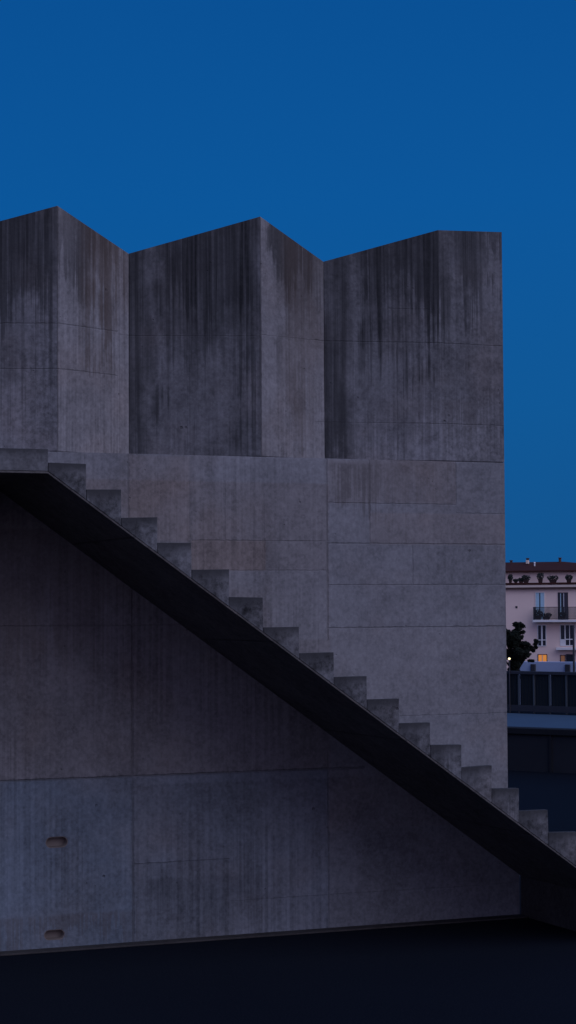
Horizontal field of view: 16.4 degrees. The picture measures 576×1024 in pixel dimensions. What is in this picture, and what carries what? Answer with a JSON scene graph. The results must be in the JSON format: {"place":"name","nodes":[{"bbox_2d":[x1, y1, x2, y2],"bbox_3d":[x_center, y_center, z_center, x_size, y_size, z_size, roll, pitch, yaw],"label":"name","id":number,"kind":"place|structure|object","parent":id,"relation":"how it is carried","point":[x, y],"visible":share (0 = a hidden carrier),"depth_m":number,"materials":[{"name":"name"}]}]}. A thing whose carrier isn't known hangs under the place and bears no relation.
{"place":"outdoors","nodes":[
{"label":"outdoors","id":0,"kind":"place"},
{"bbox_2d":[0,206,519,950],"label":"concrete building","id":1,"kind":"structure","parent":0,"point":[294,434],"depth_m":18.42,"materials":[{"name":"grey concrete"}]},
{"bbox_2d":[0,711,575,1023],"bbox_3d":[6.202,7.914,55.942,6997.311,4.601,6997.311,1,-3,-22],"label":"ground","id":2,"kind":"structure","parent":0,"point":[516,971],"depth_m":16.08,"materials":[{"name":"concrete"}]},
{"bbox_2d":[0,914,527,955],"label":"kerb","id":3,"kind":"structure","parent":2,"relation":"on","point":[231,937],"depth_m":18.05,"materials":[{"name":"concrete"}]},
{"bbox_2d":[0,448,575,930],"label":"concrete staircase","id":4,"kind":"structure","parent":2,"relation":"on","point":[470,802],"depth_m":17.15,"materials":[{"name":"grey concrete"}]},
{"bbox_2d":[508,657,510,712],"bbox_3d":[6.205,4.835,55.993,0.092,1.555,0.092,2,-4,-45],"label":"garden lamp","id":5,"kind":"object","parent":2,"relation":"on","point":[509,687],"visible":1,"depth_m":55.97,"materials":[{"name":"metal"}]},
{"bbox_2d":[506,621,538,670],"bbox_3d":[6.378,4.373,57.984,1.854,2.667,1.383,-1,-3,10],"label":"evergreen tree","id":6,"kind":"object","parent":2,"relation":"on","point":[518,650],"visible":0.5,"depth_m":57.84,"materials":[{"name":"green plant"}]},
{"bbox_2d":[505,558,575,667],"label":"apartment building","id":7,"kind":"structure","parent":2,"relation":"on","point":[553,634],"depth_m":187.52,"materials":[{"name":"paint"}]},
{"bbox_2d":[508,574,512,582],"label":"potted plant","id":8,"kind":"object","parent":7,"relation":"on","point":[510,577],"visible":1,"depth_m":188.81,"materials":[{"name":"green plant"}]},
{"bbox_2d":[521,575,530,582],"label":"potted plant","id":9,"kind":"object","parent":7,"relation":"on","point":[525,578],"visible":1,"depth_m":188.30,"materials":[{"name":"green plant"}]},
{"bbox_2d":[535,609,540,619],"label":"balcony plant","id":10,"kind":"object","parent":7,"relation":"on","point":[537,615],"visible":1,"depth_m":186.77,"materials":[{"name":"green plant"}]},
{"bbox_2d":[535,592,544,619],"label":"balcony door","id":11,"kind":"structure","parent":7,"relation":"in","point":[539,596],"depth_m":187.60,"materials":[{"name":"blue paint"}]},
{"bbox_2d":[536,572,543,582],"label":"potted plant","id":12,"kind":"object","parent":7,"relation":"on","point":[539,577],"visible":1,"depth_m":187.85,"materials":[{"name":"green plant"}]},
{"bbox_2d":[537,625,546,645],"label":"window","id":13,"kind":"structure","parent":7,"relation":"in","point":[541,629],"depth_m":187.38,"materials":[{"name":"white paint"}]},
{"bbox_2d":[538,654,546,660],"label":"lit window","id":14,"kind":"structure","parent":7,"relation":"in","point":[541,657],"depth_m":187.28,"materials":[{"name":"brown glass"}]},
{"bbox_2d":[542,613,551,619],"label":"balcony plant","id":15,"kind":"object","parent":7,"relation":"on","point":[544,616],"visible":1,"depth_m":186.51,"materials":[{"name":"green plant"}]},
{"bbox_2d":[547,575,558,582],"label":"potted plant","id":16,"kind":"object","parent":7,"relation":"on","point":[552,579],"visible":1,"depth_m":187.42,"materials":[{"name":"green plant"}]},
{"bbox_2d":[558,592,567,619],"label":"balcony door","id":17,"kind":"structure","parent":7,"relation":"in","point":[562,596],"depth_m":186.83,"materials":[{"name":"black glass"}]},
{"bbox_2d":[560,655,565,661],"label":"window","id":18,"kind":"structure","parent":7,"relation":"in","point":[562,657],"depth_m":186.64,"materials":[{"name":"brown glass"}]},
{"bbox_2d":[560,624,574,645],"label":"window","id":19,"kind":"structure","parent":7,"relation":"in","point":[566,635],"depth_m":186.60,"materials":[{"name":"white paint"}]},
{"bbox_2d":[565,574,572,581],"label":"potted plant","id":20,"kind":"object","parent":7,"relation":"on","point":[567,578],"visible":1,"depth_m":186.93,"materials":[{"name":"green plant"}]},
{"bbox_2d":[566,654,572,661],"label":"window","id":21,"kind":"structure","parent":7,"relation":"in","point":[569,657],"depth_m":186.42,"materials":[{"name":"black glass"}]},
{"bbox_2d":[507,671,575,714],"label":"sheet metal fence","id":22,"kind":"object","parent":2,"relation":"on","point":[538,691],"visible":0.54,"depth_m":55.36,"materials":[{"name":"metal"}]},
{"bbox_2d":[572,626,574,671],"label":"lamp post","id":23,"kind":"object","parent":2,"relation":"on","point":[573,627],"visible":0.56,"depth_m":59.25,"materials":[{"name":"metal"}]},
{"bbox_2d":[0,0,575,562],"label":"sky","id":24,"kind":"structure","parent":0,"point":[348,127],"materials":[{"name":"blue"}]},
{"bbox_2d":[507,726,575,773],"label":"wall","id":25,"kind":"structure","parent":0,"point":[541,749],"depth_m":35.86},
{"bbox_2d":[507,713,575,728],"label":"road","id":26,"kind":"structure","parent":0,"point":[539,720],"depth_m":51.86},
{"bbox_2d":[519,661,575,695],"bbox_3d":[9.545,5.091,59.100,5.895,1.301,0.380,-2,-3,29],"label":"bus","id":27,"kind":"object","parent":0,"point":[548,666],"depth_m":59.94,"materials":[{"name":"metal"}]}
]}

